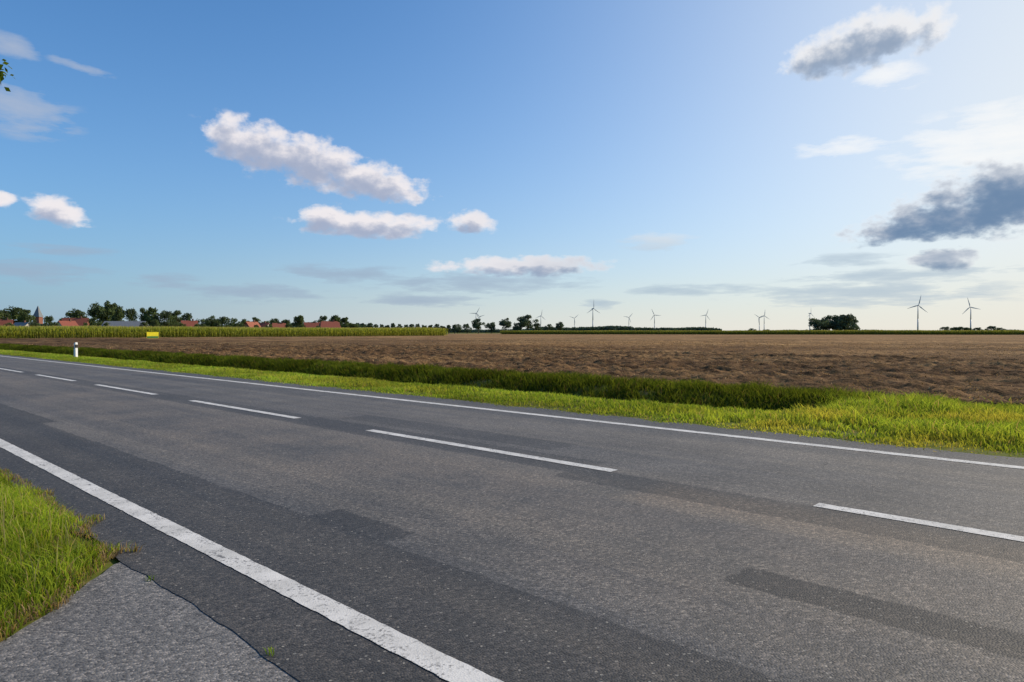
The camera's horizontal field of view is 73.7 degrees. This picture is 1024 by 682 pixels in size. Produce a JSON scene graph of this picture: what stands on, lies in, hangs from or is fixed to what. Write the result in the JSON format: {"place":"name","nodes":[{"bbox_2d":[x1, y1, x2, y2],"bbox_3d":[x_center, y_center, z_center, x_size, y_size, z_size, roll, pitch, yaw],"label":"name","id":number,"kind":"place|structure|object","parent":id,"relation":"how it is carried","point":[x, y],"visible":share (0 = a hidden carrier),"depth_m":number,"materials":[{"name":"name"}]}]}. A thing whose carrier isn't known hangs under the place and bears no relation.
{"place":"outdoors","nodes":[
{"label":"outdoors","id":0,"kind":"place"},
{"bbox_2d":[0,318,13,325],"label":"house","id":1,"kind":"structure","parent":0,"point":[6,321],"depth_m":389.60,"materials":[{"name":"red brick"}]},
{"bbox_2d":[14,320,29,326],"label":"house","id":2,"kind":"structure","parent":0,"point":[24,323],"depth_m":383.57,"materials":[{"name":"brick"}]},
{"bbox_2d":[33,306,42,324],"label":"church","id":3,"kind":"structure","parent":0,"point":[38,315],"depth_m":618.10,"materials":[{"name":"red brick"}]},
{"bbox_2d":[55,319,78,326],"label":"house","id":4,"kind":"structure","parent":0,"point":[68,323],"depth_m":384.11,"materials":[{"name":"red tile"}]},
{"bbox_2d":[61,316,89,325],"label":"house","id":5,"kind":"structure","parent":0,"point":[80,321],"depth_m":398.88,"materials":[{"name":"red brick"}]},
{"bbox_2d":[0,562,299,681],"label":"path","id":6,"kind":"structure","parent":0,"point":[120,622],"depth_m":3.27,"materials":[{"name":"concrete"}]},
{"bbox_2d":[181,319,197,326],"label":"house","id":7,"kind":"structure","parent":0,"point":[192,323],"depth_m":398.56,"materials":[{"name":"red brick"}]},
{"bbox_2d":[0,354,1023,681],"bbox_3d":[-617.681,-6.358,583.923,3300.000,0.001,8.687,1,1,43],"label":"road","id":8,"kind":"structure","parent":0,"point":[670,556],"depth_m":5.12,"materials":[{"name":"grey asphalt"}]},
{"bbox_2d":[39,375,75,380],"bbox_3d":[-14.869,1.188,22.183,4.453,0.001,0.160,1,1,43],"label":"road centre line","id":9,"kind":"object","parent":8,"relation":"on","point":[57,378],"visible":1,"depth_m":21.73,"materials":[{"name":"paint"}]},
{"bbox_2d":[97,384,154,394],"bbox_3d":[-10.091,1.248,17.726,4.453,0.001,0.160,1,1,43],"label":"road centre line","id":10,"kind":"object","parent":8,"relation":"on","point":[126,389],"visible":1,"depth_m":17.59,"materials":[{"name":"paint"}]},
{"bbox_2d":[190,400,299,417],"bbox_3d":[-5.312,1.308,13.271,4.453,0.001,0.161,1,1,43],"label":"road centre line","id":11,"kind":"object","parent":8,"relation":"on","point":[270,413],"visible":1,"depth_m":13.06,"materials":[{"name":"paint"}]},
{"bbox_2d":[0,439,502,681],"bbox_3d":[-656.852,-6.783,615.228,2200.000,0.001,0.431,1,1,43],"label":"road edge line","id":12,"kind":"object","parent":8,"relation":"on","point":[439,663],"visible":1,"depth_m":3.91,"materials":[{"name":"paint"}]},
{"bbox_2d":[264,647,273,655],"bbox_3d":[-1.121,1.422,3.148,0.058,0.048,0.035,1,1,41],"label":"weed","id":13,"kind":"object","parent":8,"relation":"on","point":[270,649],"visible":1,"depth_m":3.14,"materials":[{"name":"green plant"}]},
{"bbox_2d":[365,430,616,471],"bbox_3d":[-0.533,1.367,8.816,4.453,0.001,0.159,1,1,43],"label":"road centre line","id":14,"kind":"object","parent":8,"relation":"on","point":[514,454],"visible":1,"depth_m":8.41,"materials":[{"name":"paint"}]},
{"bbox_2d":[4,356,1023,468],"bbox_3d":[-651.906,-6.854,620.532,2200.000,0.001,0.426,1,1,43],"label":"road edge line","id":15,"kind":"object","parent":8,"relation":"on","point":[939,458],"visible":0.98,"depth_m":10.33,"materials":[{"name":"paint"}]},
{"bbox_2d":[814,503,1023,541],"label":"road centre line","id":16,"kind":"object","parent":8,"relation":"on","point":[947,526],"visible":1,"depth_m":5.32,"materials":[{"name":"paint"}]},
{"bbox_2d":[0,334,1023,406],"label":"field","id":17,"kind":"structure","parent":0,"point":[956,378],"depth_m":40.92,"materials":[{"name":"soil"}]},
{"bbox_2d":[0,333,1023,641],"bbox_3d":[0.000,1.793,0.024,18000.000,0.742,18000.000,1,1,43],"label":"ground","id":18,"kind":"structure","parent":0,"point":[534,405],"depth_m":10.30,"materials":[{"name":"green plant"}]},
{"bbox_2d":[0,310,10,319],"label":"tree","id":19,"kind":"object","parent":18,"relation":"on","point":[3,315],"visible":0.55,"depth_m":439.46,"materials":[{"name":"green plant"}]},
{"bbox_2d":[0,59,13,91],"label":"tree","id":20,"kind":"object","parent":18,"relation":"on","point":[2,75],"visible":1,"depth_m":10.86,"materials":[{"name":"green plant"}]},
{"bbox_2d":[0,306,30,322],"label":"tree","id":21,"kind":"object","parent":18,"relation":"on","point":[14,311],"visible":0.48,"depth_m":515.82,"materials":[{"name":"green plant"}]},
{"bbox_2d":[17,309,35,322],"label":"tree","id":22,"kind":"object","parent":18,"relation":"on","point":[24,313],"visible":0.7,"depth_m":432.12,"materials":[{"name":"green plant"}]},
{"bbox_2d":[28,320,40,326],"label":"tree","id":23,"kind":"object","parent":18,"relation":"on","point":[36,324],"visible":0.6,"depth_m":351.75,"materials":[{"name":"green plant"}]},
{"bbox_2d":[43,315,53,326],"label":"tree","id":24,"kind":"object","parent":18,"relation":"on","point":[48,320],"visible":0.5,"depth_m":513.70,"materials":[{"name":"green plant"}]},
{"bbox_2d":[0,468,142,640],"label":"roadside grass","id":25,"kind":"structure","parent":18,"relation":"on","point":[11,565],"depth_m":4.37,"materials":[{"name":"green plant"}]},
{"bbox_2d":[64,308,87,317],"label":"tree","id":26,"kind":"object","parent":18,"relation":"on","point":[77,313],"visible":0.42,"depth_m":482.15,"materials":[{"name":"green plant"}]},
{"bbox_2d":[74,342,77,356],"bbox_3d":[-24.628,0.536,38.554,0.188,0.931,0.172,0,1,28],"label":"delineator post","id":27,"kind":"object","parent":18,"relation":"on","point":[75,349],"visible":0.87,"depth_m":38.50,"materials":[{"name":"white plastic"}]},
{"bbox_2d":[87,317,102,325],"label":"tree","id":28,"kind":"object","parent":18,"relation":"on","point":[91,321],"visible":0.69,"depth_m":360.02,"materials":[{"name":"green plant"}]},
{"bbox_2d":[87,301,115,322],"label":"tree","id":29,"kind":"object","parent":18,"relation":"on","point":[101,314],"visible":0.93,"depth_m":440.03,"materials":[{"name":"green plant"}]},
{"bbox_2d":[104,303,117,320],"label":"tree","id":30,"kind":"object","parent":18,"relation":"on","point":[113,305],"visible":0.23,"depth_m":488.41,"materials":[{"name":"green plant"}]},
{"bbox_2d":[111,305,124,320],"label":"tree","id":31,"kind":"object","parent":18,"relation":"on","point":[119,316],"visible":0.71,"depth_m":474.36,"materials":[{"name":"green plant"}]},
{"bbox_2d":[102,321,149,327],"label":"greenhouse","id":32,"kind":"structure","parent":18,"relation":"on","point":[126,323],"depth_m":367.69,"materials":[{"name":"grey glass"}]},
{"bbox_2d":[123,307,136,320],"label":"tree","id":33,"kind":"object","parent":18,"relation":"on","point":[130,313],"visible":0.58,"depth_m":454.43,"materials":[{"name":"green plant"}]},
{"bbox_2d":[133,307,148,324],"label":"tree","id":34,"kind":"object","parent":18,"relation":"on","point":[142,311],"visible":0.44,"depth_m":451.99,"materials":[{"name":"green plant"}]},
{"bbox_2d":[139,322,148,326],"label":"tree","id":35,"kind":"object","parent":18,"relation":"on","point":[143,324],"visible":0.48,"depth_m":360.42,"materials":[{"name":"green plant"}]},
{"bbox_2d":[143,307,162,325],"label":"tree","id":36,"kind":"object","parent":18,"relation":"on","point":[148,318],"visible":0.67,"depth_m":447.37,"materials":[{"name":"green plant"}]},
{"bbox_2d":[147,332,158,337],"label":"roadside board","id":37,"kind":"object","parent":18,"relation":"on","point":[152,334],"visible":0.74,"depth_m":140.01,"materials":[{"name":"yellow paint"}]},
{"bbox_2d":[150,319,159,326],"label":"tree","id":38,"kind":"object","parent":18,"relation":"on","point":[154,323],"visible":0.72,"depth_m":349.74,"materials":[{"name":"green plant"}]},
{"bbox_2d":[158,310,172,326],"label":"tree","id":39,"kind":"object","parent":18,"relation":"on","point":[164,314],"visible":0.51,"depth_m":448.70,"materials":[{"name":"green plant"}]},
{"bbox_2d":[161,321,169,326],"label":"tree","id":40,"kind":"object","parent":18,"relation":"on","point":[165,323],"visible":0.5,"depth_m":359.89,"materials":[{"name":"green plant"}]},
{"bbox_2d":[170,320,178,326],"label":"tree","id":41,"kind":"object","parent":18,"relation":"on","point":[174,323],"visible":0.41,"depth_m":362.51,"materials":[{"name":"green plant"}]},
{"bbox_2d":[171,310,182,325],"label":"tree","id":42,"kind":"object","parent":18,"relation":"on","point":[176,313],"visible":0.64,"depth_m":502.97,"materials":[{"name":"green plant"}]},
{"bbox_2d":[182,313,191,320],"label":"tree","id":43,"kind":"object","parent":18,"relation":"on","point":[187,316],"visible":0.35,"depth_m":472.28,"materials":[{"name":"green plant"}]},
{"bbox_2d":[195,318,205,325],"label":"tree","id":44,"kind":"object","parent":18,"relation":"on","point":[202,320],"visible":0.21,"depth_m":471.94,"materials":[{"name":"green plant"}]},
{"bbox_2d":[39,322,366,327],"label":"village hedge","id":45,"kind":"object","parent":18,"relation":"on","point":[359,325],"visible":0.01,"depth_m":531.73,"materials":[{"name":"green plant"}]},
{"bbox_2d":[204,315,218,326],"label":"tree","id":46,"kind":"object","parent":18,"relation":"on","point":[212,320],"visible":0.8,"depth_m":466.18,"materials":[{"name":"green plant"}]},
{"bbox_2d":[213,321,222,327],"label":"tree","id":47,"kind":"object","parent":18,"relation":"on","point":[218,324],"visible":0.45,"depth_m":351.60,"materials":[{"name":"green plant"}]},
{"bbox_2d":[0,325,447,337],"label":"maize field","id":48,"kind":"structure","parent":18,"relation":"on","point":[118,330],"depth_m":178.62,"materials":[{"name":"green plant"}]},
{"bbox_2d":[217,316,230,326],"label":"tree","id":49,"kind":"object","parent":18,"relation":"on","point":[223,320],"visible":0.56,"depth_m":461.95,"materials":[{"name":"green plant"}]},
{"bbox_2d":[228,318,241,326],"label":"tree","id":50,"kind":"object","parent":18,"relation":"on","point":[233,322],"visible":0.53,"depth_m":458.06,"materials":[{"name":"green plant"}]},
{"bbox_2d":[245,320,260,327],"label":"house","id":51,"kind":"structure","parent":18,"relation":"on","point":[251,324],"depth_m":403.36,"materials":[{"name":"red brick"}]},
{"bbox_2d":[249,317,260,322],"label":"tree","id":52,"kind":"object","parent":18,"relation":"on","point":[256,319],"visible":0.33,"depth_m":440.76,"materials":[{"name":"green plant"}]},
{"bbox_2d":[259,321,268,326],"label":"house","id":53,"kind":"structure","parent":18,"relation":"on","point":[264,324],"depth_m":418.73,"materials":[{"name":"grey tile"}]},
{"bbox_2d":[269,318,280,323],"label":"tree","id":54,"kind":"object","parent":18,"relation":"on","point":[275,321],"visible":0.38,"depth_m":513.66,"materials":[{"name":"green plant"}]},
{"bbox_2d":[272,321,285,327],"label":"house","id":55,"kind":"structure","parent":18,"relation":"on","point":[280,325],"depth_m":418.79,"materials":[{"name":"red brick"}]},
{"bbox_2d":[291,315,304,327],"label":"tree","id":56,"kind":"object","parent":18,"relation":"on","point":[298,320],"visible":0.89,"depth_m":430.39,"materials":[{"name":"green plant"}]},
{"bbox_2d":[304,320,318,327],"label":"house","id":57,"kind":"structure","parent":18,"relation":"on","point":[314,324],"depth_m":398.62,"materials":[{"name":"red brick"}]},
{"bbox_2d":[316,315,326,321],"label":"tree","id":58,"kind":"object","parent":18,"relation":"on","point":[324,318],"visible":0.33,"depth_m":461.06,"materials":[{"name":"green plant"}]},
{"bbox_2d":[319,319,340,327],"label":"house","id":59,"kind":"structure","parent":18,"relation":"on","point":[331,324],"depth_m":383.00,"materials":[{"name":"red brick"}]},
{"bbox_2d":[328,314,342,325],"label":"tree","id":60,"kind":"object","parent":18,"relation":"on","point":[336,317],"visible":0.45,"depth_m":500.43,"materials":[{"name":"green plant"}]},
{"bbox_2d":[340,317,348,327],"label":"tree","id":61,"kind":"object","parent":18,"relation":"on","point":[344,321],"visible":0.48,"depth_m":511.87,"materials":[{"name":"green plant"}]},
{"bbox_2d":[349,322,358,327],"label":"tree","id":62,"kind":"object","parent":18,"relation":"on","point":[351,324],"visible":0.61,"depth_m":447.96,"materials":[{"name":"green plant"}]},
{"bbox_2d":[452,324,457,333],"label":"tree","id":63,"kind":"object","parent":18,"relation":"on","point":[454,327],"visible":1,"depth_m":559.14,"materials":[{"name":"green plant"}]},
{"bbox_2d":[456,324,461,333],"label":"tree","id":64,"kind":"object","parent":18,"relation":"on","point":[458,326],"visible":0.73,"depth_m":608.19,"materials":[{"name":"green plant"}]},
{"bbox_2d":[462,323,471,333],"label":"tree","id":65,"kind":"object","parent":18,"relation":"on","point":[466,328],"visible":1,"depth_m":559.99,"materials":[{"name":"green plant"}]},
{"bbox_2d":[471,319,484,332],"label":"tree","id":66,"kind":"object","parent":18,"relation":"on","point":[476,323],"visible":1,"depth_m":615.09,"materials":[{"name":"green plant"}]},
{"bbox_2d":[446,328,533,332],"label":"distant wood","id":67,"kind":"object","parent":18,"relation":"on","point":[485,331],"visible":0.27,"depth_m":1088.52,"materials":[{"name":"green plant"}]},
{"bbox_2d":[484,322,495,333],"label":"tree","id":68,"kind":"object","parent":18,"relation":"on","point":[491,326],"visible":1,"depth_m":601.29,"materials":[{"name":"green plant"}]},
{"bbox_2d":[499,318,511,330],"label":"tree","id":69,"kind":"object","parent":18,"relation":"on","point":[505,324],"visible":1,"depth_m":601.55,"materials":[{"name":"green plant"}]},
{"bbox_2d":[512,322,521,330],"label":"tree","id":70,"kind":"object","parent":18,"relation":"on","point":[515,327],"visible":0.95,"depth_m":596.23,"materials":[{"name":"green plant"}]},
{"bbox_2d":[32,339,1023,403],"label":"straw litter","id":71,"kind":"object","parent":18,"relation":"on","point":[660,356],"visible":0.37,"depth_m":40.98,"materials":[{"name":"beige plant"}]},
{"bbox_2d":[517,314,538,330],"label":"tree","id":72,"kind":"object","parent":18,"relation":"on","point":[524,321],"visible":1,"depth_m":595.27,"materials":[{"name":"green plant"}]},
{"bbox_2d":[533,323,541,330],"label":"tree","id":73,"kind":"object","parent":18,"relation":"on","point":[537,327],"visible":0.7,"depth_m":602.82,"materials":[{"name":"green plant"}]},
{"bbox_2d":[544,324,554,330],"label":"tree","id":74,"kind":"object","parent":18,"relation":"on","point":[549,327],"visible":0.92,"depth_m":592.70,"materials":[{"name":"green plant"}]},
{"bbox_2d":[555,322,563,330],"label":"tree","id":75,"kind":"object","parent":18,"relation":"on","point":[558,327],"visible":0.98,"depth_m":595.69,"materials":[{"name":"green plant"}]},
{"bbox_2d":[217,354,1022,405],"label":"field margin weeds","id":76,"kind":"object","parent":18,"relation":"on","point":[920,396],"visible":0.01,"depth_m":13.73,"materials":[{"name":"green plant"}]},
{"bbox_2d":[540,325,721,330],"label":"distant wood","id":77,"kind":"object","parent":18,"relation":"on","point":[612,327],"visible":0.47,"depth_m":1288.87,"materials":[{"name":"green plant"}]},
{"bbox_2d":[500,330,1023,334],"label":"distant maize field","id":78,"kind":"structure","parent":18,"relation":"on","point":[799,331],"depth_m":362.16,"materials":[{"name":"green plant"}]},
{"bbox_2d":[808,318,830,330],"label":"tree","id":79,"kind":"object","parent":18,"relation":"on","point":[817,324],"visible":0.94,"depth_m":433.74,"materials":[{"name":"green plant"}]},
{"bbox_2d":[821,315,837,329],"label":"tree","id":80,"kind":"object","parent":18,"relation":"on","point":[828,317],"visible":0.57,"depth_m":436.52,"materials":[{"name":"green plant"}]},
{"bbox_2d":[828,315,847,329],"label":"tree","id":81,"kind":"object","parent":18,"relation":"on","point":[842,325],"visible":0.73,"depth_m":434.88,"materials":[{"name":"green plant"}]},
{"bbox_2d":[834,314,858,330],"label":"tree","id":82,"kind":"object","parent":18,"relation":"on","point":[848,318],"visible":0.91,"depth_m":429.89,"materials":[{"name":"green plant"}]},
{"bbox_2d":[849,319,860,329],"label":"tree","id":83,"kind":"object","parent":18,"relation":"on","point":[855,321],"visible":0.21,"depth_m":438.28,"materials":[{"name":"green plant"}]},
{"bbox_2d":[727,329,1022,330],"bbox_3d":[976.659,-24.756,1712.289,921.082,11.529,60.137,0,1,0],"label":"distant wood","id":84,"kind":"object","parent":18,"relation":"on","point":[862,329],"visible":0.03,"depth_m":1704.97,"materials":[{"name":"green plant"}]},
{"bbox_2d":[907,297,927,329],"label":"wind turbine","id":85,"kind":"object","parent":18,"relation":"on","point":[917,314],"visible":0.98,"depth_m":2504.95,"materials":[{"name":"paint"}]},
{"bbox_2d":[939,326,953,329],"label":"tree","id":86,"kind":"object","parent":18,"relation":"on","point":[945,328],"visible":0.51,"depth_m":897.43,"materials":[{"name":"green plant"}]},
{"bbox_2d":[951,326,963,330],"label":"tree","id":87,"kind":"object","parent":18,"relation":"on","point":[958,328],"visible":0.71,"depth_m":896.82,"materials":[{"name":"green plant"}]},
{"bbox_2d":[965,300,977,327],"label":"wind turbine","id":88,"kind":"object","parent":18,"relation":"on","point":[970,307],"visible":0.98,"depth_m":2667.08,"materials":[{"name":"paint"}]},
{"bbox_2d":[985,326,997,330],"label":"tree","id":89,"kind":"object","parent":18,"relation":"on","point":[991,327],"visible":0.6,"depth_m":897.49,"materials":[{"name":"green plant"}]},
{"bbox_2d":[0,0,1023,330],"label":"sky","id":90,"kind":"structure","parent":0,"point":[385,162],"materials":[{"name":"blue"}]}
]}

